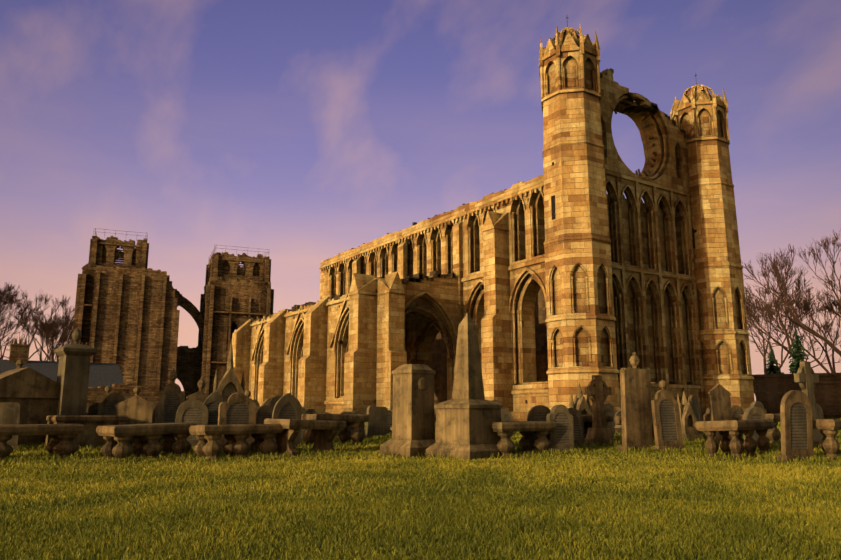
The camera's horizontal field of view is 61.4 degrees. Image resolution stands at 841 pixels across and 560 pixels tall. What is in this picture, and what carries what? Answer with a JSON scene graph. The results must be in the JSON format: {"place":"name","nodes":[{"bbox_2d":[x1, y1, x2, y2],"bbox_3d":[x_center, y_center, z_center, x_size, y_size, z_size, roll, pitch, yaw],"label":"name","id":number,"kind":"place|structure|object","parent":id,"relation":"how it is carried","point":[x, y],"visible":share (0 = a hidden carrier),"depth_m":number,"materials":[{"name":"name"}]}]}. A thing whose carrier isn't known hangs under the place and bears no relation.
{"place":"outdoors","nodes":[
{"label":"outdoors","id":0,"kind":"place"},
{"bbox_2d":[0,359,123,387],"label":"house roof","id":1,"kind":"structure","parent":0,"point":[105,374],"depth_m":80.07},
{"bbox_2d":[9,339,87,362],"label":"house chimneys","id":2,"kind":"object","parent":1,"relation":"on","point":[20,350],"visible":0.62,"depth_m":78.55,"materials":[{"name":"brown brick"}]},
{"bbox_2d":[0,0,840,400],"label":"sky","id":3,"kind":"structure","parent":0,"point":[308,133],"materials":[{"name":"purple"}]},
{"bbox_2d":[0,418,840,559],"bbox_3d":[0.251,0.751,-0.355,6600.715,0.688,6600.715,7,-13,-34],"label":"lawn","id":4,"kind":"structure","parent":0,"point":[189,497],"depth_m":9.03,"materials":[{"name":"plant"}]},
{"bbox_2d":[0,308,13,348],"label":"tree","id":5,"kind":"object","parent":4,"relation":"on","point":[1,319],"visible":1,"depth_m":106.17,"materials":[{"name":"brown plant"}]},
{"bbox_2d":[0,402,21,449],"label":"headstone","id":6,"kind":"object","parent":4,"relation":"on","point":[9,413],"visible":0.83,"depth_m":16.83,"materials":[{"name":"grey stone"}]},
{"bbox_2d":[0,310,21,339],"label":"tree","id":7,"kind":"object","parent":4,"relation":"on","point":[8,324],"visible":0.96,"depth_m":126.98,"materials":[{"name":"brown plant"}]},
{"bbox_2d":[0,282,29,321],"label":"tree","id":8,"kind":"object","parent":4,"relation":"on","point":[6,296],"visible":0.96,"depth_m":113.27,"materials":[{"name":"brown plant"}]},
{"bbox_2d":[0,359,59,446],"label":"gravestone","id":9,"kind":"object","parent":4,"relation":"on","point":[34,394],"visible":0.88,"depth_m":17.80,"materials":[{"name":"stone"}]},
{"bbox_2d":[0,289,69,359],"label":"tree","id":10,"kind":"object","parent":4,"relation":"on","point":[28,311],"visible":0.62,"depth_m":139.70,"materials":[{"name":"brown plant"}]},
{"bbox_2d":[0,313,73,360],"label":"tree","id":11,"kind":"object","parent":4,"relation":"on","point":[60,326],"visible":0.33,"depth_m":133.70,"materials":[{"name":"brown plant"}]},
{"bbox_2d":[0,424,83,461],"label":"table tomb","id":12,"kind":"object","parent":4,"relation":"on","point":[63,437],"visible":0.88,"depth_m":15.15,"materials":[{"name":"stone"}]},
{"bbox_2d":[11,295,74,361],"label":"tree","id":13,"kind":"object","parent":4,"relation":"on","point":[45,327],"visible":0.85,"depth_m":111.74,"materials":[{"name":"brown plant"}]},
{"bbox_2d":[23,321,68,359],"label":"tree","id":14,"kind":"object","parent":4,"relation":"on","point":[64,344],"visible":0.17,"depth_m":151.84,"materials":[{"name":"brown plant"}]},
{"bbox_2d":[45,328,96,441],"bbox_3d":[-9.071,2.836,18.448,1.020,3.200,1.020,10,-14,-41],"label":"pedestal urn","id":15,"kind":"object","parent":4,"relation":"on","point":[73,371],"visible":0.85,"depth_m":18.27,"materials":[{"name":"grey stone"}]},
{"bbox_2d":[45,415,127,449],"bbox_3d":[-8.432,3.851,17.891,1.700,0.850,0.900,9,-14,-39],"label":"chest tomb","id":16,"kind":"object","parent":4,"relation":"on","point":[88,435],"visible":0.46,"depth_m":17.61,"materials":[{"name":"stone"}]},
{"bbox_2d":[86,403,98,414],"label":"headstone","id":17,"kind":"object","parent":4,"relation":"on","point":[92,409],"visible":0.19,"depth_m":19.31,"materials":[{"name":"stone"}]},
{"bbox_2d":[98,386,111,402],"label":"headstone","id":18,"kind":"object","parent":4,"relation":"on","point":[108,389],"visible":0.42,"depth_m":21.27,"materials":[{"name":"stone"}]},
{"bbox_2d":[98,393,124,414],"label":"headstone","id":19,"kind":"object","parent":4,"relation":"on","point":[107,406],"visible":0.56,"depth_m":19.15,"materials":[{"name":"stone"}]},
{"bbox_2d":[87,383,160,406],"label":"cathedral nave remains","id":20,"kind":"object","parent":4,"relation":"on","point":[95,395],"visible":0.04,"depth_m":66.21,"materials":[{"name":"stone"}]},
{"bbox_2d":[72,235,179,391],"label":"tower","id":21,"kind":"structure","parent":4,"relation":"on","point":[126,315],"depth_m":96.76,"materials":[{"name":"stone"}]},
{"bbox_2d":[93,228,147,244],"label":"tower railing","id":22,"kind":"object","parent":21,"relation":"on","point":[115,233],"visible":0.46,"depth_m":99.81,"materials":[{"name":"grey metal"}]},
{"bbox_2d":[115,386,154,443],"bbox_3d":[-7.654,3.700,18.932,1.070,1.710,0.300,6,-12,-19],"label":"headstone","id":23,"kind":"object","parent":4,"relation":"on","point":[136,409],"visible":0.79,"depth_m":18.93,"materials":[{"name":"stone"}]},
{"bbox_2d":[96,422,197,461],"bbox_3d":[-6.063,3.610,15.743,0.967,0.791,1.890,-10,-13,44],"label":"table tomb","id":24,"kind":"object","parent":4,"relation":"on","point":[117,438],"visible":0.75,"depth_m":15.44,"materials":[{"name":"stone"}]},
{"bbox_2d":[148,401,158,422],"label":"headstone","id":25,"kind":"object","parent":4,"relation":"on","point":[155,415],"visible":0.25,"depth_m":21.17,"materials":[{"name":"grey stone"}]},
{"bbox_2d":[158,368,184,441],"bbox_3d":[-7.030,3.611,20.041,0.851,2.245,0.273,4,-13,-29],"label":"headstone","id":26,"kind":"object","parent":4,"relation":"on","point":[171,397],"visible":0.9,"depth_m":20.02,"materials":[{"name":"stone"}]},
{"bbox_2d":[172,286,203,400],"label":"ruined arch","id":27,"kind":"structure","parent":4,"relation":"on","point":[188,365],"depth_m":103.47,"materials":[{"name":"stone"}]},
{"bbox_2d":[175,399,207,448],"bbox_3d":[-5.889,3.777,18.203,0.947,1.400,0.327,6,-11,-21],"label":"headstone","id":28,"kind":"object","parent":4,"relation":"on","point":[192,411],"visible":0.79,"depth_m":18.20,"materials":[{"name":"grey stone"}]},
{"bbox_2d":[187,377,208,402],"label":"headstone","id":29,"kind":"object","parent":4,"relation":"on","point":[201,395],"visible":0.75,"depth_m":21.62,"materials":[{"name":"stone"}]},
{"bbox_2d":[204,392,223,424],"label":"headstone","id":30,"kind":"object","parent":4,"relation":"on","point":[213,401],"visible":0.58,"depth_m":18.77,"materials":[{"name":"grey stone"}]},
{"bbox_2d":[220,395,227,401],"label":"headstone","id":31,"kind":"object","parent":4,"relation":"on","point":[225,398],"visible":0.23,"depth_m":20.77,"materials":[{"name":"grey stone"}]},
{"bbox_2d":[213,339,244,397],"bbox_3d":[-6.365,3.589,23.588,1.060,3.400,0.560,6,-12,-28],"label":"gravestone","id":32,"kind":"object","parent":4,"relation":"on","point":[229,384],"visible":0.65,"depth_m":23.52,"materials":[{"name":"stone"}]},
{"bbox_2d":[198,252,273,394],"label":"tower","id":33,"kind":"structure","parent":4,"relation":"on","point":[235,295],"depth_m":103.29,"materials":[{"name":"stone"}]},
{"bbox_2d":[208,245,268,262],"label":"railing","id":34,"kind":"object","parent":33,"relation":"on","point":[233,249],"visible":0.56,"depth_m":105.64,"materials":[{"name":"grey metal"}]},
{"bbox_2d":[189,424,283,460],"bbox_3d":[-4.162,3.679,16.055,1.890,0.791,0.892,8,-15,-38],"label":"table tomb","id":35,"kind":"object","parent":4,"relation":"on","point":[210,447],"visible":0.9,"depth_m":15.77,"materials":[{"name":"stone"}]},
{"bbox_2d":[218,392,255,446],"bbox_3d":[-4.682,3.674,18.070,1.104,1.596,0.311,7,-13,-31],"label":"headstone","id":36,"kind":"object","parent":4,"relation":"on","point":[236,408],"visible":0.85,"depth_m":18.08,"materials":[{"name":"stone"}]},
{"bbox_2d":[244,390,259,409],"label":"headstone","id":37,"kind":"object","parent":4,"relation":"on","point":[247,393],"visible":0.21,"depth_m":20.61,"materials":[{"name":"stone"}]},
{"bbox_2d":[256,405,273,439],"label":"headstone","id":38,"kind":"object","parent":4,"relation":"on","point":[263,412],"visible":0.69,"depth_m":19.61,"materials":[{"name":"grey stone"}]},
{"bbox_2d":[261,398,270,405],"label":"headstone","id":39,"kind":"object","parent":4,"relation":"on","point":[266,402],"visible":0.1,"depth_m":23.70,"materials":[{"name":"stone"}]},
{"bbox_2d":[269,396,281,407],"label":"headstone","id":40,"kind":"object","parent":4,"relation":"on","point":[273,401],"visible":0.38,"depth_m":21.61,"materials":[{"name":"grey stone"}]},
{"bbox_2d":[272,393,303,447],"bbox_3d":[-3.435,3.700,18.163,0.931,1.588,0.278,7,-10,-32],"label":"headstone","id":41,"kind":"object","parent":4,"relation":"on","point":[287,406],"visible":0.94,"depth_m":18.20,"materials":[{"name":"grey stone"}]},
{"bbox_2d":[300,406,309,442],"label":"headstone","id":42,"kind":"object","parent":4,"relation":"on","point":[303,409],"visible":0.21,"depth_m":19.73,"materials":[{"name":"grey stone"}]},
{"bbox_2d":[264,419,346,456],"bbox_3d":[-2.773,3.794,17.011,1.001,0.860,1.710,-9,-15,43],"label":"table tomb","id":43,"kind":"object","parent":4,"relation":"on","point":[324,432],"visible":0.79,"depth_m":16.64,"materials":[{"name":"stone"}]},
{"bbox_2d":[306,409,316,413],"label":"headstone","id":44,"kind":"object","parent":4,"relation":"on","point":[311,411],"visible":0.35,"depth_m":23.97,"materials":[{"name":"grey stone"}]},
{"bbox_2d":[302,414,369,444],"bbox_3d":[-2.387,4.174,19.591,1.710,0.891,1.014,9,-16,-37],"label":"table tomb","id":45,"kind":"object","parent":4,"relation":"on","point":[357,433],"visible":0.44,"depth_m":19.52,"materials":[{"name":"stone"}]},
{"bbox_2d":[336,411,351,435],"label":"headstone","id":46,"kind":"object","parent":4,"relation":"on","point":[346,412],"visible":0.15,"depth_m":23.92,"materials":[{"name":"grey stone"}]},
{"bbox_2d":[232,271,458,421],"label":"church wall","id":47,"kind":"structure","parent":4,"relation":"on","point":[317,368],"depth_m":45.70,"materials":[{"name":"beige stone"}]},
{"bbox_2d":[405,306,451,357],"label":"arch","id":48,"kind":"structure","parent":47,"relation":"attached to","point":[443,332],"depth_m":44.91,"materials":[{"name":"stone"}]},
{"bbox_2d":[349,411,363,431],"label":"headstone","id":49,"kind":"object","parent":4,"relation":"on","point":[351,428],"visible":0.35,"depth_m":24.13,"materials":[{"name":"grey stone"}]},
{"bbox_2d":[365,406,388,437],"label":"headstone","id":50,"kind":"object","parent":4,"relation":"on","point":[376,423],"visible":0.77,"depth_m":22.51,"materials":[{"name":"grey stone"}]},
{"bbox_2d":[386,410,392,433],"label":"headstone","id":51,"kind":"object","parent":4,"relation":"on","point":[389,419],"visible":0.25,"depth_m":24.17,"materials":[{"name":"grey stone"}]},
{"bbox_2d":[380,364,435,457],"bbox_3d":[-0.165,3.143,16.829,1.120,2.250,1.120,9,-14,-39],"label":"pedestal monument","id":52,"kind":"object","parent":4,"relation":"on","point":[413,426],"visible":0.94,"depth_m":16.58,"materials":[{"name":"stone"}]},
{"bbox_2d":[0,432,840,463],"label":"lawn grass tufts","id":53,"kind":"object","parent":4,"relation":"on","point":[771,456],"visible":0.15,"depth_m":16.01,"materials":[{"name":"green plant"}]},
{"bbox_2d":[426,313,512,459],"bbox_3d":[1.103,2.455,16.381,1.400,3.450,1.400,10,-14,-41],"label":"obelisk","id":54,"kind":"object","parent":4,"relation":"on","point":[468,414],"visible":0.88,"depth_m":16.00,"materials":[{"name":"stone"}]},
{"bbox_2d":[256,162,696,403],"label":"cathedral putlog holes","id":55,"kind":"object","parent":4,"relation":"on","point":[481,286],"visible":0.15,"depth_m":44.97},
{"bbox_2d":[490,400,503,421],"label":"headstone","id":56,"kind":"object","parent":4,"relation":"on","point":[502,412],"visible":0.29,"depth_m":21.30,"materials":[{"name":"grey stone"}]},
{"bbox_2d":[504,409,515,433],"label":"headstone","id":57,"kind":"object","parent":4,"relation":"on","point":[508,416],"visible":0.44,"depth_m":24.11,"materials":[{"name":"grey stone"}]},
{"bbox_2d":[491,421,555,457],"bbox_3d":[2.234,3.702,16.456,1.710,0.806,0.900,7,-13,-35],"label":"table tomb","id":58,"kind":"object","parent":4,"relation":"on","point":[505,430],"visible":0.69,"depth_m":16.29,"materials":[{"name":"stone"}]},
{"bbox_2d":[527,405,550,449],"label":"headstone","id":59,"kind":"object","parent":4,"relation":"on","point":[538,413],"visible":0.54,"depth_m":17.53,"materials":[{"name":"grey stone"}]},
{"bbox_2d":[546,405,578,452],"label":"headstone","id":60,"kind":"object","parent":4,"relation":"on","point":[560,435],"visible":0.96,"depth_m":16.82,"materials":[{"name":"grey stone"}]},
{"bbox_2d":[568,408,588,446],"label":"headstone","id":61,"kind":"object","parent":4,"relation":"on","point":[578,429],"visible":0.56,"depth_m":18.40,"materials":[{"name":"grey stone"}]},
{"bbox_2d":[539,17,620,412],"bbox_3d":[8.395,-3.363,38.379,3.732,24.100,3.732,7,-13,-34],"label":"turret","id":62,"kind":"object","parent":4,"relation":"on","point":[580,320],"visible":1,"depth_m":36.95,"materials":[{"name":"stone"}]},
{"bbox_2d":[569,383,591,437],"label":"gothic headstone","id":63,"kind":"object","parent":4,"relation":"on","point":[581,404],"visible":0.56,"depth_m":20.55,"materials":[{"name":"stone"}]},
{"bbox_2d":[581,414,613,430],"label":"table tomb","id":64,"kind":"object","parent":4,"relation":"on","point":[587,419],"visible":0.19,"depth_m":20.04,"materials":[{"name":"stone"}]},
{"bbox_2d":[584,375,616,445],"bbox_3d":[4.820,3.587,19.176,0.840,2.000,0.400,5,-12,-26],"label":"cross","id":65,"kind":"object","parent":4,"relation":"on","point":[597,390],"visible":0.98,"depth_m":19.09,"materials":[{"name":"stone"}]},
{"bbox_2d":[604,403,617,434],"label":"headstone","id":66,"kind":"object","parent":4,"relation":"on","point":[609,409],"visible":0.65,"depth_m":22.26,"materials":[{"name":"grey stone"}]},
{"bbox_2d":[614,425,621,432],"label":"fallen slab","id":67,"kind":"structure","parent":4,"relation":"on","point":[618,428],"depth_m":17.81,"materials":[{"name":"stone"}]},
{"bbox_2d":[615,411,621,433],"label":"headstone","id":68,"kind":"object","parent":4,"relation":"on","point":[617,413],"visible":0.17,"depth_m":23.35,"materials":[{"name":"grey stone"}]},
{"bbox_2d":[613,416,654,439],"bbox_3d":[6.501,4.292,20.381,1.800,0.789,1.039,9,-15,-43],"label":"gravestone","id":69,"kind":"object","parent":4,"relation":"on","point":[617,420],"visible":0.04,"depth_m":20.14,"materials":[{"name":"stone"}]},
{"bbox_2d":[617,352,653,450],"bbox_3d":[5.318,3.046,17.473,1.036,2.567,0.330,7,-12,-28],"label":"headstone","id":70,"kind":"object","parent":4,"relation":"on","point":[636,409],"visible":0.98,"depth_m":17.37,"materials":[{"name":"stone"}]},
{"bbox_2d":[650,380,687,452],"bbox_3d":[5.994,3.373,17.272,0.948,1.867,0.281,7,-18,-25],"label":"headstone","id":71,"kind":"object","parent":4,"relation":"on","point":[666,420],"visible":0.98,"depth_m":17.20,"materials":[{"name":"stone"}]},
{"bbox_2d":[677,391,702,440],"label":"gothic headstone","id":72,"kind":"object","parent":4,"relation":"on","point":[688,419],"visible":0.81,"depth_m":20.25,"materials":[{"name":"stone"}]},
{"bbox_2d":[688,395,704,433],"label":"headstone","id":73,"kind":"object","parent":4,"relation":"on","point":[697,407],"visible":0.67,"depth_m":22.89,"materials":[{"name":"grey stone"}]},
{"bbox_2d":[703,408,709,438],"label":"headstone","id":74,"kind":"object","parent":4,"relation":"on","point":[706,416],"visible":0.15,"depth_m":21.35,"materials":[{"name":"stone"}]},
{"bbox_2d":[670,73,754,413],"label":"turret","id":75,"kind":"object","parent":4,"relation":"on","point":[698,113],"visible":0.73,"depth_m":43.51,"materials":[{"name":"stone"}]},
{"bbox_2d":[707,384,731,442],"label":"headstone","id":76,"kind":"object","parent":4,"relation":"on","point":[719,395],"visible":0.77,"depth_m":19.42,"materials":[{"name":"stone"}]},
{"bbox_2d":[695,420,774,459],"bbox_3d":[7.098,3.573,15.879,1.980,0.832,0.938,10,-17,-42],"label":"table tomb","id":77,"kind":"object","parent":4,"relation":"on","point":[737,445],"visible":0.9,"depth_m":15.51,"materials":[{"name":"stone"}]},
{"bbox_2d":[731,405,743,434],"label":"headstone","id":78,"kind":"object","parent":4,"relation":"on","point":[737,410],"visible":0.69,"depth_m":22.32,"materials":[{"name":"stone"}]},
{"bbox_2d":[743,406,771,445],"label":"headstone","id":79,"kind":"object","parent":4,"relation":"on","point":[754,413],"visible":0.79,"depth_m":18.01,"materials":[{"name":"grey stone"}]},
{"bbox_2d":[750,401,767,430],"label":"headstone","id":80,"kind":"object","parent":4,"relation":"on","point":[759,404],"visible":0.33,"depth_m":21.37,"materials":[{"name":"grey stone"}]},
{"bbox_2d":[738,414,780,444],"bbox_3d":[9.794,4.145,19.679,1.800,0.834,0.986,8,-15,-38],"label":"table tomb","id":81,"kind":"object","parent":4,"relation":"on","point":[774,434],"visible":0.27,"depth_m":18.93,"materials":[{"name":"stone"}]},
{"bbox_2d":[764,346,783,373],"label":"conifer","id":82,"kind":"object","parent":4,"relation":"on","point":[772,368],"visible":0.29,"depth_m":76.54,"materials":[{"name":"green plant"}]},
{"bbox_2d":[744,261,813,360],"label":"tree","id":83,"kind":"object","parent":4,"relation":"on","point":[798,285],"visible":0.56,"depth_m":80.38,"materials":[{"name":"brown plant"}]},
{"bbox_2d":[746,285,819,373],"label":"tree","id":84,"kind":"object","parent":4,"relation":"on","point":[805,305],"visible":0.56,"depth_m":87.30,"materials":[{"name":"brown plant"}]},
{"bbox_2d":[741,229,840,355],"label":"tree","id":85,"kind":"object","parent":4,"relation":"on","point":[807,328],"visible":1,"depth_m":76.36,"materials":[{"name":"brown plant"}]},
{"bbox_2d":[747,296,840,371],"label":"tree","id":86,"kind":"object","parent":4,"relation":"on","point":[824,326],"visible":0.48,"depth_m":103.31,"materials":[{"name":"brown plant"}]},
{"bbox_2d":[775,390,813,462],"bbox_3d":[7.869,3.118,14.819,0.965,1.607,0.288,7,-10,-23],"label":"headstone","id":87,"kind":"object","parent":4,"relation":"on","point":[796,423],"visible":0.96,"depth_m":14.77,"materials":[{"name":"stone"}]},
{"bbox_2d":[748,287,840,372],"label":"tree","id":88,"kind":"object","parent":4,"relation":"on","point":[833,370],"visible":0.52,"depth_m":103.42,"materials":[{"name":"brown plant"}]},
{"bbox_2d":[752,373,840,418],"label":"boundary wall","id":89,"kind":"structure","parent":4,"relation":"on","point":[771,391],"depth_m":63.26,"materials":[{"name":"brown stone"}]},
{"bbox_2d":[788,327,809,373],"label":"conifer","id":90,"kind":"object","parent":4,"relation":"on","point":[797,356],"visible":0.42,"depth_m":72.04,"materials":[{"name":"green plant"}]},
{"bbox_2d":[794,361,822,447],"bbox_3d":[9.896,3.233,18.035,0.840,2.300,0.400,6,-12,-30],"label":"cross","id":91,"kind":"object","parent":4,"relation":"on","point":[806,377],"visible":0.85,"depth_m":18.02,"materials":[{"name":"grey stone"}]},
{"bbox_2d":[816,403,823,418],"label":"headstone","id":92,"kind":"object","parent":4,"relation":"on","point":[819,410],"visible":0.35,"depth_m":20.11,"materials":[{"name":"grey stone"}]},
{"bbox_2d":[812,419,840,459],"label":"table tomb","id":93,"kind":"object","parent":4,"relation":"on","point":[829,442],"visible":0.56,"depth_m":14.93,"materials":[{"name":"stone"}]},
{"bbox_2d":[823,293,840,316],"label":"tree","id":94,"kind":"object","parent":4,"relation":"on","point":[834,302],"visible":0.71,"depth_m":84.79,"materials":[{"name":"brown plant"}]},
{"bbox_2d":[319,174,548,420],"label":"cathedral wall","id":95,"kind":"structure","parent":0,"point":[499,254],"depth_m":42.82,"materials":[{"name":"beige stone"}]},
{"bbox_2d":[246,68,685,321],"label":"cathedral wallhead rubble","id":96,"kind":"object","parent":95,"relation":"on","point":[418,277],"visible":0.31,"depth_m":44.63,"materials":[{"name":"brown stone"}]},
{"bbox_2d":[428,283,674,415],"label":"cathedral north wall","id":97,"kind":"structure","parent":0,"point":[437,361],"depth_m":55.49,"materials":[{"name":"brown stone"}]},
{"bbox_2d":[600,69,704,420],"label":"wall","id":98,"kind":"structure","parent":0,"point":[657,325],"depth_m":41.94,"materials":[{"name":"brown stone"}]}
]}

